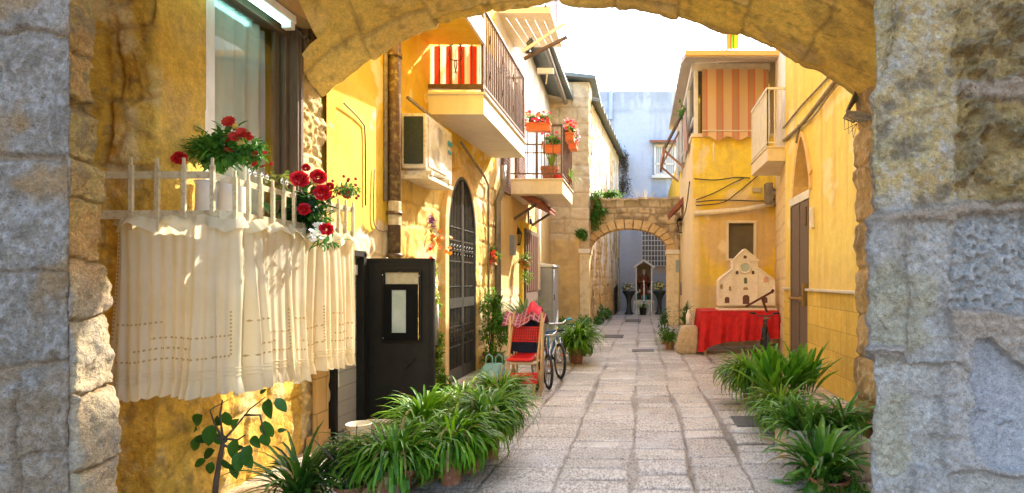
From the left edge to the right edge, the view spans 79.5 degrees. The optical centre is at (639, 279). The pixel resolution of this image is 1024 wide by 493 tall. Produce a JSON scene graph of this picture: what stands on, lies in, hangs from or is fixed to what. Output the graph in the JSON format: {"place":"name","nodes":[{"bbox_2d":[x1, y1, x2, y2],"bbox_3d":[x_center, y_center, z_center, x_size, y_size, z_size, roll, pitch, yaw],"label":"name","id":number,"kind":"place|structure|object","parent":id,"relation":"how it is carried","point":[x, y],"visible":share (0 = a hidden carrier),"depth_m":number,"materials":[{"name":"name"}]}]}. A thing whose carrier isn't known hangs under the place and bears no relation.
{"place":"outdoors","nodes":[
{"label":"outdoors","id":0,"kind":"place"},
{"bbox_2d":[226,386,872,492],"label":"pavement","id":1,"kind":"structure","parent":0,"point":[642,439],"depth_m":5.13,"materials":[{"name":"stone"}]},
{"bbox_2d":[190,389,286,492],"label":"sapling","id":2,"kind":"object","parent":1,"relation":"on","point":[209,435],"visible":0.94,"depth_m":3.69,"materials":[{"name":"plant"}]},
{"bbox_2d":[219,422,355,492],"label":"spider plant","id":3,"kind":"object","parent":1,"relation":"on","point":[295,473],"visible":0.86,"depth_m":3.90,"materials":[{"name":"green plant"}]},
{"bbox_2d":[306,426,387,492],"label":"spider plant","id":4,"kind":"object","parent":1,"relation":"on","point":[344,484],"visible":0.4,"depth_m":3.95,"materials":[{"name":"green plant"}]},
{"bbox_2d":[345,420,371,444],"bbox_3d":[-2.435,1.345,5.200,0.220,0.210,0.220,0,0,0],"label":"plastic basin","id":5,"kind":"object","parent":1,"relation":"on","point":[364,425],"visible":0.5,"depth_m":5.15,"materials":[{"name":"beige"}]},
{"bbox_2d":[306,410,471,492],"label":"spider plant","id":6,"kind":"object","parent":1,"relation":"on","point":[389,459],"visible":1,"depth_m":3.85,"materials":[{"name":"green plant"}]},
{"bbox_2d":[370,382,462,434],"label":"spider plant","id":7,"kind":"object","parent":1,"relation":"on","point":[422,403],"visible":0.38,"depth_m":4.91,"materials":[{"name":"green plant"}]},
{"bbox_2d":[376,405,463,481],"bbox_3d":[-1.625,1.192,4.423,0.719,0.516,0.783,0,0,-34],"label":"spider plant","id":8,"kind":"object","parent":1,"relation":"on","point":[408,419],"visible":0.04,"depth_m":4.42,"materials":[{"name":"green plant"}]},
{"bbox_2d":[404,402,507,485],"bbox_3d":[-1.369,1.174,4.283,0.895,0.553,0.891,0,0,0],"label":"spider plant","id":9,"kind":"object","parent":1,"relation":"on","point":[468,456],"visible":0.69,"depth_m":4.16,"materials":[{"name":"green plant"}]},
{"bbox_2d":[427,375,503,408],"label":"spider plant","id":10,"kind":"object","parent":1,"relation":"on","point":[459,389],"visible":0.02,"depth_m":5.48,"materials":[{"name":"green plant"}]},
{"bbox_2d":[418,396,529,473],"bbox_3d":[-1.275,1.182,4.546,0.859,0.536,0.818,0,0,16],"label":"spider plant","id":11,"kind":"object","parent":1,"relation":"on","point":[501,426],"visible":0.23,"depth_m":4.48,"materials":[{"name":"green plant"}]},
{"bbox_2d":[425,378,544,459],"bbox_3d":[-1.218,1.142,4.896,0.939,0.617,0.955,0,0,0],"label":"spider plant","id":12,"kind":"object","parent":1,"relation":"on","point":[481,400],"visible":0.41,"depth_m":4.81,"materials":[{"name":"green plant"}]},
{"bbox_2d":[461,364,539,407],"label":"spider plant","id":13,"kind":"object","parent":1,"relation":"on","point":[501,380],"visible":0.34,"depth_m":6.15,"materials":[{"name":"green plant"}]},
{"bbox_2d":[507,316,510,373],"bbox_3d":[-1.642,0.953,7.510,0.030,0.999,0.210,0,0,-3],"label":"wooden pole","id":14,"kind":"object","parent":1,"relation":"on","point":[509,338],"visible":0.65,"depth_m":7.53,"materials":[{"name":"brown wood"}]},
{"bbox_2d":[506,312,543,396],"bbox_3d":[-1.482,0.941,7.670,0.402,1.031,0.469,0,0,7],"label":"folding chair","id":15,"kind":"object","parent":1,"relation":"on","point":[523,357],"visible":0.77,"depth_m":7.72,"materials":[{"name":"brown wood"}]},
{"bbox_2d":[510,373,537,383],"bbox_3d":[-1.440,1.220,7.440,0.348,0.143,0.020,0,0,0],"label":"plastic sheet","id":16,"kind":"object","parent":15,"relation":"attached to","point":[534,375],"visible":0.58,"depth_m":7.43,"materials":[{"name":"red"}]},
{"bbox_2d":[503,320,546,390],"bbox_3d":[-1.572,0.980,8.200,0.476,0.951,0.811,0,0,0],"label":"pushchair","id":17,"kind":"object","parent":1,"relation":"on","point":[524,347],"visible":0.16,"depth_m":8.00,"materials":[{"name":"fabric"}]},
{"bbox_2d":[502,307,549,327],"bbox_3d":[-1.520,0.478,8.025,0.533,0.311,0.610,0,0,0],"label":"plaid blanket","id":18,"kind":"object","parent":17,"relation":"on","point":[522,318],"visible":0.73,"depth_m":7.84,"materials":[{"name":"fabric"}]},
{"bbox_2d":[527,301,543,314],"bbox_3d":[-1.397,0.375,8.040,0.160,0.190,0.441,0,0,0],"label":"red cloth","id":19,"kind":"object","parent":18,"relation":"on","point":[534,307],"visible":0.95,"depth_m":7.94,"materials":[{"name":"red fabric"}]},
{"bbox_2d":[513,311,543,389],"bbox_3d":[-1.496,0.941,8.070,0.402,1.031,0.469,0,0,-9],"label":"folding chair","id":20,"kind":"object","parent":1,"relation":"on","point":[539,356],"visible":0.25,"depth_m":7.98,"materials":[{"name":"beige wood"}]},
{"bbox_2d":[539,318,543,396],"bbox_3d":[-1.233,0.966,7.510,0.030,0.974,0.210,0,0,-1],"label":"wooden pole","id":21,"kind":"object","parent":1,"relation":"on","point":[541,359],"visible":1,"depth_m":7.50,"materials":[{"name":"brown wood"}]},
{"bbox_2d":[702,344,787,404],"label":"spider plant","id":22,"kind":"object","parent":1,"relation":"on","point":[742,382],"visible":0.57,"depth_m":6.95,"materials":[{"name":"green plant"}]},
{"bbox_2d":[730,416,764,426],"bbox_3d":[1.108,1.452,6.125,0.304,0.036,0.450,0,0,0],"label":"drain cover","id":23,"kind":"object","parent":1,"relation":"on","point":[738,421],"visible":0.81,"depth_m":6.09,"materials":[{"name":"grey metal"}]},
{"bbox_2d":[728,374,826,433],"bbox_3d":[1.298,1.182,5.698,0.888,0.536,0.914,0,0,-32],"label":"spider plant","id":24,"kind":"object","parent":1,"relation":"on","point":[773,394],"visible":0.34,"depth_m":5.65,"materials":[{"name":"green plant"}]},
{"bbox_2d":[730,340,842,398],"bbox_3d":[1.466,1.042,6.401,1.026,0.816,1.136,0,0,-20],"label":"aspidistra","id":25,"kind":"object","parent":1,"relation":"on","point":[800,365],"visible":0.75,"depth_m":6.22,"materials":[{"name":"plant"}]},
{"bbox_2d":[744,391,874,464],"bbox_3d":[1.499,1.163,4.886,1.328,0.575,0.901,0,0,0],"label":"spider plant","id":26,"kind":"object","parent":1,"relation":"on","point":[802,419],"visible":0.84,"depth_m":4.77,"materials":[{"name":"green plant"}]},
{"bbox_2d":[752,418,872,492],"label":"spider plant","id":27,"kind":"object","parent":1,"relation":"on","point":[825,452],"visible":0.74,"depth_m":4.17,"materials":[{"name":"green plant"}]},
{"bbox_2d":[808,463,870,492],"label":"fern pot","id":28,"kind":"object","parent":1,"relation":"on","point":[835,483],"visible":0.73,"depth_m":4.01,"materials":[{"name":"ceramic"}]},
{"bbox_2d":[857,434,871,474],"bbox_3d":[1.810,1.321,4.625,0.240,0.259,0.350,0,0,0],"label":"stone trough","id":29,"kind":"object","parent":1,"relation":"on","point":[866,447],"visible":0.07,"depth_m":4.52,"materials":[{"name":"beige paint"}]},
{"bbox_2d":[452,311,816,386],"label":"pavement","id":30,"kind":"structure","parent":0,"point":[618,362],"depth_m":10.54,"materials":[{"name":"stone"}]},
{"bbox_2d":[478,286,507,368],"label":"wall shrub","id":31,"kind":"object","parent":30,"relation":"on","point":[493,306],"visible":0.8,"depth_m":9.77,"materials":[{"name":"green plant"}]},
{"bbox_2d":[480,354,505,381],"bbox_3d":[-2.059,1.245,8.501,0.387,0.410,0.242,0,0,0],"label":"shopping bag","id":32,"kind":"object","parent":30,"relation":"on","point":[495,367],"visible":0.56,"depth_m":8.44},
{"bbox_2d":[501,295,555,317],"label":"agave","id":33,"kind":"object","parent":30,"relation":"on","point":[521,309],"visible":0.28,"depth_m":11.19,"materials":[{"name":"plant"}]},
{"bbox_2d":[531,328,563,388],"bbox_3d":[-1.331,1.071,8.476,0.514,0.794,1.331,0,0,-6],"label":"bicycle","id":34,"kind":"object","parent":30,"relation":"on","point":[550,365],"visible":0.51,"depth_m":8.13,"materials":[{"name":"grey metal"}]},
{"bbox_2d":[538,263,559,333],"bbox_3d":[-2.517,0.491,16.500,0.467,1.919,1.080,0,0,0],"label":"grey cabinet","id":35,"kind":"object","parent":30,"relation":"on","point":[549,280],"visible":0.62,"depth_m":16.00,"materials":[{"name":"plastic"}]},
{"bbox_2d":[544,318,571,378],"bbox_3d":[-1.334,1.024,9.380,0.518,0.892,1.525,0,0,-11],"label":"bicycle","id":36,"kind":"object","parent":30,"relation":"on","point":[563,353],"visible":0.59,"depth_m":9.01,"materials":[{"name":"grey metal"}]},
{"bbox_2d":[549,319,609,363],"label":"spider plant","id":37,"kind":"object","parent":30,"relation":"on","point":[576,339],"visible":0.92,"depth_m":10.32,"materials":[{"name":"green plant"}]},
{"bbox_2d":[558,315,600,354],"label":"spider plant","id":38,"kind":"object","parent":30,"relation":"on","point":[570,324],"visible":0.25,"depth_m":11.58,"materials":[{"name":"green plant"}]},
{"bbox_2d":[593,304,612,324],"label":"wall weeds","id":39,"kind":"object","parent":30,"relation":"on","point":[607,312],"depth_m":20.46,"materials":[{"name":"green plant"}]},
{"bbox_2d":[621,282,635,314],"bbox_3d":[-0.504,0.760,25.300,0.660,1.381,0.580,0,0,0],"label":"stone urn","id":40,"kind":"object","parent":30,"relation":"on","point":[629,294],"visible":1,"depth_m":25.18,"materials":[{"name":"grey"}]},
{"bbox_2d":[578,196,679,325],"bbox_3d":[-0.295,-0.591,18.970,3.190,4.142,1.220,0,0,0],"label":"stone gateway","id":41,"kind":"object","parent":30,"relation":"on","point":[649,215],"visible":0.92,"depth_m":18.93,"materials":[{"name":"stone"}]},
{"bbox_2d":[574,189,625,240],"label":"wall weeds","id":42,"kind":"object","parent":41,"relation":"attached to","point":[598,210],"depth_m":18.79,"materials":[{"name":"green plant"}]},
{"bbox_2d":[633,259,654,313],"bbox_3d":[0.171,0.284,25.883,0.926,2.332,0.895,0,0,0],"label":"shrine","id":43,"kind":"object","parent":30,"relation":"on","point":[639,267],"visible":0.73,"depth_m":25.60,"materials":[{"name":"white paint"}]},
{"bbox_2d":[637,269,650,299],"bbox_3d":[0.171,0.191,25.877,0.679,1.325,0.395,0,0,0],"label":"saint statue","id":44,"kind":"object","parent":43,"relation":"in","point":[643,281],"visible":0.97,"depth_m":25.80,"materials":[{"name":"brown"}]},
{"bbox_2d":[653,280,665,314],"bbox_3d":[0.807,0.724,25.300,0.610,1.451,0.580,0,0,0],"label":"stone urn","id":45,"kind":"object","parent":30,"relation":"on","point":[659,294],"visible":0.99,"depth_m":25.19,"materials":[{"name":"grey"}]},
{"bbox_2d":[657,308,670,343],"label":"potted shrub","id":46,"kind":"object","parent":30,"relation":"on","point":[663,320],"visible":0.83,"depth_m":13.57,"materials":[{"name":"green plant"}]},
{"bbox_2d":[654,323,678,348],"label":"spider plant","id":47,"kind":"object","parent":30,"relation":"on","point":[668,339],"visible":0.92,"depth_m":12.53,"materials":[{"name":"green plant"}]},
{"bbox_2d":[676,325,698,353],"bbox_3d":[0.934,1.180,11.900,0.446,0.570,0.407,0,0,0],"label":"stone block","id":48,"kind":"object","parent":30,"relation":"on","point":[687,339],"depth_m":11.71,"materials":[{"name":"stone"}]},
{"bbox_2d":[673,301,695,331],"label":"yucca","id":49,"kind":"object","parent":48,"relation":"on","point":[686,307],"visible":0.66,"depth_m":12.66,"materials":[{"name":"green plant"}]},
{"bbox_2d":[698,309,772,354],"bbox_3d":[1.940,1.030,12.200,1.440,0.840,1.100,0,0,0],"label":"trestle table","id":50,"kind":"object","parent":30,"relation":"on","point":[771,342],"visible":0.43,"depth_m":11.68,"materials":[{"name":"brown wood"}]},
{"bbox_2d":[694,308,780,351],"bbox_3d":[1.935,0.994,12.134,1.687,0.791,1.231,0,0,0],"label":"red cloth","id":51,"kind":"object","parent":50,"relation":"on","point":[714,326],"visible":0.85,"depth_m":11.61,"materials":[{"name":"fabric"}]},
{"bbox_2d":[715,249,776,309],"bbox_3d":[2.130,-0.015,12.125,1.160,1.226,0.550,0,0,0],"label":"church model","id":52,"kind":"object","parent":51,"relation":"on","point":[745,279],"visible":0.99,"depth_m":12.00},
{"bbox_2d":[750,312,779,352],"bbox_3d":[2.266,1.025,10.643,0.527,0.893,1.552,0,0,0],"label":"bicycle","id":53,"kind":"object","parent":30,"relation":"on","point":[765,340],"visible":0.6,"depth_m":10.84,"materials":[{"name":"black metal"}]},
{"bbox_2d":[541,1,774,90],"label":"sky","id":54,"kind":"structure","parent":0,"point":[628,50],"materials":[{"name":"white"}]},
{"label":"ground","id":55,"kind":"structure","parent":0,"visible":0},
{"bbox_2d":[0,0,121,492],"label":"stone pier","id":56,"kind":"structure","parent":55,"relation":"on","point":[60,430],"depth_m":2.36,"materials":[{"name":"stone"}]},
{"bbox_2d":[326,9,526,419],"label":"yellow house","id":57,"kind":"structure","parent":55,"relation":"on","point":[475,121],"depth_m":7.66,"materials":[{"name":"paint"}]},
{"bbox_2d":[343,103,365,205],"bbox_3d":[-2.763,-1.204,5.823,0.012,0.907,0.448,0,0,0],"label":"wall cable","id":58,"kind":"object","parent":57,"relation":"attached to","point":[365,146],"depth_m":6.03,"materials":[{"name":"yellow"}]},
{"bbox_2d":[329,250,434,439],"bbox_3d":[-2.494,0.580,5.780,0.809,1.740,0.700,0,0,0],"label":"metal door","id":59,"kind":"structure","parent":57,"relation":"attached to","point":[395,324],"depth_m":6.08,"materials":[{"name":"black paint"}]},
{"bbox_2d":[383,52,387,200],"bbox_3d":[-2.740,-2.500,6.460,0.044,3.300,0.044,0,0,0],"label":"drainpipe","id":60,"kind":"object","parent":57,"relation":"attached to","point":[385,126],"visible":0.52,"depth_m":6.44,"materials":[{"name":"metal"}]},
{"bbox_2d":[386,43,401,257],"bbox_3d":[-2.685,-2.100,6.560,0.165,4.100,0.165,0,0,0],"label":"drainpipe","id":61,"kind":"object","parent":57,"relation":"attached to","point":[394,135],"visible":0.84,"depth_m":6.50,"materials":[{"name":"metal"}]},
{"bbox_2d":[388,201,400,224],"bbox_3d":[-2.685,-0.730,6.560,0.140,0.260,0.140,0,0,0],"label":"pipe sticker","id":62,"kind":"object","parent":61,"relation":"attached to","point":[394,219],"visible":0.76,"depth_m":6.50,"materials":[{"name":"beige paper"}]},
{"bbox_2d":[406,96,445,128],"bbox_3d":[-2.588,-2.025,7.300,0.030,0.180,0.823,0,0,12],"label":"conduit bar","id":63,"kind":"object","parent":57,"relation":"attached to","point":[416,104],"visible":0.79,"depth_m":7.17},
{"bbox_2d":[401,113,452,189],"bbox_3d":[-2.602,-1.544,7.374,0.382,0.752,0.972,0,0,0],"label":"air conditioner","id":64,"kind":"object","parent":57,"relation":"attached to","point":[426,151],"visible":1,"depth_m":6.96,"materials":[{"name":"white"}]},
{"bbox_2d":[435,305,438,344],"bbox_3d":[-2.652,0.585,7.800,0.070,0.520,0.067,0,0,0],"label":"grey cylinder","id":65,"kind":"object","parent":57,"relation":"attached to","point":[436,323],"visible":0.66,"depth_m":7.78,"materials":[{"name":"plastic"}]},
{"bbox_2d":[428,214,474,391],"bbox_3d":[-2.542,0.328,7.849,0.805,2.356,0.303,0,0,0],"label":"climbing plant","id":66,"kind":"object","parent":57,"relation":"attached to","point":[441,378],"visible":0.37,"depth_m":7.81,"materials":[{"name":"green plant"}]},
{"bbox_2d":[430,46,480,83],"bbox_3d":[-2.370,-2.745,7.730,0.700,0.530,0.024,0,0,0],"label":"striped curtain","id":67,"kind":"object","parent":57,"relation":"attached to","point":[455,77],"visible":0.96,"depth_m":7.73,"materials":[{"name":"red fabric"}]},
{"bbox_2d":[449,177,475,381],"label":"iron gate","id":68,"kind":"structure","parent":57,"relation":"attached to","point":[462,301],"depth_m":8.93,"materials":[{"name":"black metal"}]},
{"bbox_2d":[460,141,489,329],"bbox_3d":[-2.564,-0.570,9.383,0.040,2.840,1.574,0,0,0],"label":"drainpipe","id":69,"kind":"object","parent":57,"relation":"attached to","point":[488,213],"visible":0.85,"depth_m":10.13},
{"bbox_2d":[490,245,502,264],"bbox_3d":[-2.525,-0.433,10.416,0.315,0.361,0.336,0,0,0],"label":"hanging pot","id":70,"kind":"object","parent":57,"relation":"hanging from","point":[494,256],"visible":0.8,"depth_m":10.33,"materials":[{"name":"ceramic"}]},
{"bbox_2d":[480,45,517,130],"bbox_3d":[-2.070,-2.810,9.005,0.024,0.620,2.450,0,0,0],"label":"balcony screen","id":71,"kind":"object","parent":57,"relation":"attached to","point":[504,93],"visible":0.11,"depth_m":8.82,"materials":[{"name":"brown fabric"}]},
{"bbox_2d":[495,165,505,315],"bbox_3d":[-2.491,-0.575,10.725,0.204,2.950,0.110,0,0,-32],"label":"drainpipe","id":72,"kind":"object","parent":57,"relation":"attached to","point":[501,190],"visible":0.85,"depth_m":10.66,"materials":[{"name":"yellow metal"}]},
{"bbox_2d":[86,0,875,492],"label":"vaulted passage","id":73,"kind":"object","parent":55,"relation":"on","point":[148,84],"visible":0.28,"depth_m":4.41,"materials":[{"name":"stone"}]},
{"bbox_2d":[100,158,354,242],"bbox_3d":[-2.688,-0.485,4.127,0.743,0.410,1.494,0,0,0],"label":"window guard","id":74,"kind":"object","parent":73,"relation":"attached to","point":[157,175],"visible":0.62,"depth_m":3.40,"materials":[{"name":"beige paint"}]},
{"bbox_2d":[109,214,248,402],"bbox_3d":[-2.647,0.159,3.404,0.784,1.057,0.233,0,0,0],"label":"lace curtain","id":75,"kind":"object","parent":74,"relation":"hanging from","point":[178,321],"visible":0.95,"depth_m":3.38,"materials":[{"name":"fabric"}]},
{"bbox_2d":[170,116,273,212],"bbox_3d":[-2.559,-0.687,3.755,0.568,0.663,0.386,0,0,-13],"label":"potted plant","id":76,"kind":"object","parent":74,"relation":"in","point":[236,149],"visible":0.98,"depth_m":3.71,"materials":[{"name":"green plant"}]},
{"bbox_2d":[233,219,296,395],"bbox_3d":[-2.286,0.154,3.712,0.153,1.048,0.505,0,0,13],"label":"lace curtain","id":77,"kind":"object","parent":74,"relation":"hanging from","point":[268,360],"visible":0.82,"depth_m":3.63,"materials":[{"name":"fabric"}]},
{"bbox_2d":[257,163,360,252],"bbox_3d":[-2.284,-0.470,4.146,0.744,0.618,0.382,0,0,0],"label":"rose garland","id":78,"kind":"object","parent":74,"relation":"hanging from","point":[308,208],"visible":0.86,"depth_m":4.08,"materials":[{"name":"red plant"}]},
{"bbox_2d":[288,224,358,383],"bbox_3d":[-2.296,0.162,4.400,0.141,1.064,0.963,0,0,0],"label":"lace curtain","id":79,"kind":"object","parent":74,"relation":"hanging from","point":[322,292],"visible":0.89,"depth_m":4.33,"materials":[{"name":"fabric"}]},
{"bbox_2d":[205,0,303,218],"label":"passage window","id":80,"kind":"structure","parent":73,"relation":"attached to","point":[235,62],"depth_m":4.65,"materials":[{"name":"white glass"}]},
{"bbox_2d":[249,0,310,39],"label":"tube light","id":81,"kind":"object","parent":73,"relation":"attached to","point":[281,14],"visible":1,"depth_m":4.53,"materials":[{"name":"white paint"}]},
{"bbox_2d":[843,91,871,137],"bbox_3d":[1.899,-1.513,5.145,0.223,0.539,0.410,0,0,0],"label":"wall lamp","id":82,"kind":"object","parent":73,"relation":"attached to","point":[859,116],"visible":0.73,"depth_m":5.23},
{"bbox_2d":[494,1,573,354],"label":"white house","id":83,"kind":"structure","parent":55,"relation":"on","point":[530,191],"depth_m":12.69,"materials":[{"name":"paint"}]},
{"bbox_2d":[515,251,533,285],"bbox_3d":[-2.419,-0.237,12.559,0.406,0.738,0.371,0,0,-30],"label":"hanging pot","id":84,"kind":"object","parent":83,"relation":"hanging from","point":[524,263],"visible":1,"depth_m":12.56,"materials":[{"name":"ceramic"}]},
{"bbox_2d":[524,228,537,306],"bbox_3d":[-2.541,0.150,14.050,0.080,2.600,1.500,0,0,0],"label":"door","id":85,"kind":"structure","parent":83,"relation":"in","point":[530,237],"depth_m":13.94,"materials":[{"name":"brown wood"}]},
{"bbox_2d":[506,18,567,59],"bbox_3d":[-1.765,-4.272,10.600,0.907,0.560,1.403,0,0,0],"label":"pergola","id":86,"kind":"object","parent":83,"relation":"attached to","point":[531,43],"visible":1,"depth_m":10.65,"materials":[{"name":"white paint"}]},
{"bbox_2d":[521,110,553,132],"bbox_3d":[-2.039,-3.162,11.894,0.630,0.438,0.406,0,0,-25],"label":"flower box","id":87,"kind":"object","parent":83,"relation":"attached to","point":[535,124],"visible":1,"depth_m":11.83,"materials":[{"name":"ceramic"}]},
{"bbox_2d":[540,145,558,177],"bbox_3d":[-1.839,-2.407,12.350,0.457,0.754,0.380,0,0,0],"label":"clay pot","id":88,"kind":"object","parent":83,"relation":"on","point":[548,169],"visible":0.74,"depth_m":12.24,"materials":[{"name":"ceramic"}]},
{"bbox_2d":[540,131,560,154],"bbox_3d":[-1.808,-2.803,12.259,0.469,0.440,0.368,0,0,0],"label":"flower box","id":89,"kind":"object","parent":83,"relation":"on","point":[549,148],"visible":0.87,"depth_m":12.20,"materials":[{"name":"orange plastic"}]},
{"bbox_2d":[563,117,576,143],"bbox_3d":[-1.460,-3.129,12.581,0.298,0.463,0.513,0,0,0],"label":"flower box","id":90,"kind":"object","parent":83,"relation":"attached to","point":[570,135],"visible":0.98,"depth_m":12.45,"materials":[{"name":"ceramic"}]},
{"bbox_2d":[569,127,580,151],"bbox_3d":[-1.463,-3.081,13.168,0.300,0.456,0.609,0,0,0],"label":"flower box","id":91,"kind":"object","parent":83,"relation":"attached to","point":[573,147],"visible":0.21,"depth_m":13.07,"materials":[{"name":"ceramic"}]},
{"bbox_2d":[548,72,601,325],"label":"stone house","id":92,"kind":"structure","parent":55,"relation":"on","point":[566,221],"depth_m":18.50,"materials":[{"name":"paint"}]},
{"bbox_2d":[591,97,624,323],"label":"derelict wall","id":93,"kind":"structure","parent":55,"relation":"on","point":[607,152],"depth_m":22.16,"materials":[{"name":"paint"}]},
{"bbox_2d":[619,146,632,197],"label":"dry creeper","id":94,"kind":"object","parent":93,"relation":"hanging from","point":[624,164],"visible":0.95,"depth_m":27.54,"materials":[{"name":"black plant"}]},
{"bbox_2d":[599,90,675,310],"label":"blue building","id":95,"kind":"structure","parent":55,"relation":"on","point":[639,121],"depth_m":28.00,"materials":[{"name":"paint"}]},
{"bbox_2d":[642,232,665,265],"bbox_3d":[0.677,-1.482,27.921,1.202,1.692,0.137,0,0,0],"label":"window","id":96,"kind":"structure","parent":95,"relation":"in","point":[653,249],"depth_m":27.94,"materials":[{"name":"white paint"}]},
{"bbox_2d":[650,140,675,177],"bbox_3d":[1.167,-5.637,27.700,1.433,1.793,0.600,0,0,0],"label":"window","id":97,"kind":"structure","parent":95,"relation":"in","point":[669,164],"depth_m":27.87,"materials":[{"name":"grey"}]},
{"bbox_2d":[668,50,778,345],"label":"corner house","id":98,"kind":"structure","parent":55,"relation":"on","point":[717,239],"depth_m":13.20,"materials":[{"name":"paint"}]},
{"bbox_2d":[660,110,685,181],"bbox_3d":[0.865,-3.581,16.239,0.603,1.463,2.577,0,0,0],"label":"window awning","id":99,"kind":"object","parent":98,"relation":"attached to","point":[663,157],"depth_m":15.25,"materials":[{"name":"brown metal"}]},
{"bbox_2d":[667,197,683,219],"bbox_3d":[1.045,-2.041,17.550,0.457,0.627,1.300,0,0,0],"label":"tiled hood","id":100,"kind":"object","parent":98,"relation":"attached to","point":[675,208],"visible":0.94,"depth_m":16.94,"materials":[{"name":"red tile"}]},
{"bbox_2d":[682,113,686,156],"bbox_3d":[1.075,-3.500,14.400,0.050,0.900,1.000,0,0,0],"label":"side curtain","id":101,"kind":"object","parent":98,"relation":"hanging from","point":[684,133],"visible":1,"depth_m":14.39,"materials":[{"name":"beige fabric"}]},
{"bbox_2d":[702,69,767,139],"bbox_3d":[2.072,-3.809,13.045,1.446,1.562,0.054,0,0,0],"label":"striped blind","id":102,"kind":"object","parent":98,"relation":"hanging from","point":[730,98],"visible":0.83,"depth_m":13.05,"materials":[{"name":"orange fabric"}]},
{"bbox_2d":[702,84,769,161],"bbox_3d":[2.079,-3.414,13.013,1.462,1.672,0.067,0,0,1],"label":"blind rod","id":103,"kind":"object","parent":102,"relation":"attached to","point":[739,130],"visible":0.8,"depth_m":13.01,"materials":[{"name":"beige paint"}]},
{"bbox_2d":[726,221,756,260],"bbox_3d":[2.228,-0.864,13.240,0.661,0.881,0.160,0,0,0],"label":"window frame","id":104,"kind":"structure","parent":98,"relation":"in","point":[727,222],"depth_m":13.16,"materials":[{"name":"beige paint"}]},
{"bbox_2d":[750,49,858,406],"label":"ochre house","id":105,"kind":"structure","parent":55,"relation":"on","point":[816,268],"depth_m":8.60,"materials":[{"name":"paint"}]},
{"bbox_2d":[757,93,768,155],"bbox_3d":[2.225,-2.800,11.060,0.012,0.900,1.400,0,0,0],"label":"balcony cloth","id":106,"kind":"object","parent":105,"relation":"attached to","point":[765,122],"visible":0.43,"depth_m":10.66,"materials":[{"name":"white"}]},
{"bbox_2d":[764,183,775,206],"bbox_3d":[2.906,-1.834,12.903,0.557,0.503,0.344,0,0,43],"label":"junction box","id":107,"kind":"object","parent":105,"relation":"attached to","point":[769,190],"visible":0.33,"depth_m":12.85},
{"bbox_2d":[788,199,808,352],"bbox_3d":[2.495,0.105,9.400,0.130,2.610,1.040,0,0,0],"label":"door","id":108,"kind":"structure","parent":105,"relation":"in","point":[799,213],"depth_m":9.38,"materials":[{"name":"brown wood"}]},
{"bbox_2d":[783,77,828,128],"bbox_3d":[2.470,-2.641,8.595,0.028,0.082,3.467,0,0,0],"label":"wall cable","id":109,"kind":"object","parent":105,"relation":"attached to","point":[809,97],"depth_m":8.87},
{"bbox_2d":[782,81,835,141],"bbox_3d":[2.455,-2.449,8.545,0.083,0.261,3.496,0,0,0],"label":"wall cable","id":110,"kind":"object","parent":105,"relation":"attached to","point":[816,105],"depth_m":8.47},
{"bbox_2d":[864,0,1023,492],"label":"stone pier","id":111,"kind":"structure","parent":55,"relation":"on","point":[944,293],"depth_m":2.20,"materials":[{"name":"stone"}]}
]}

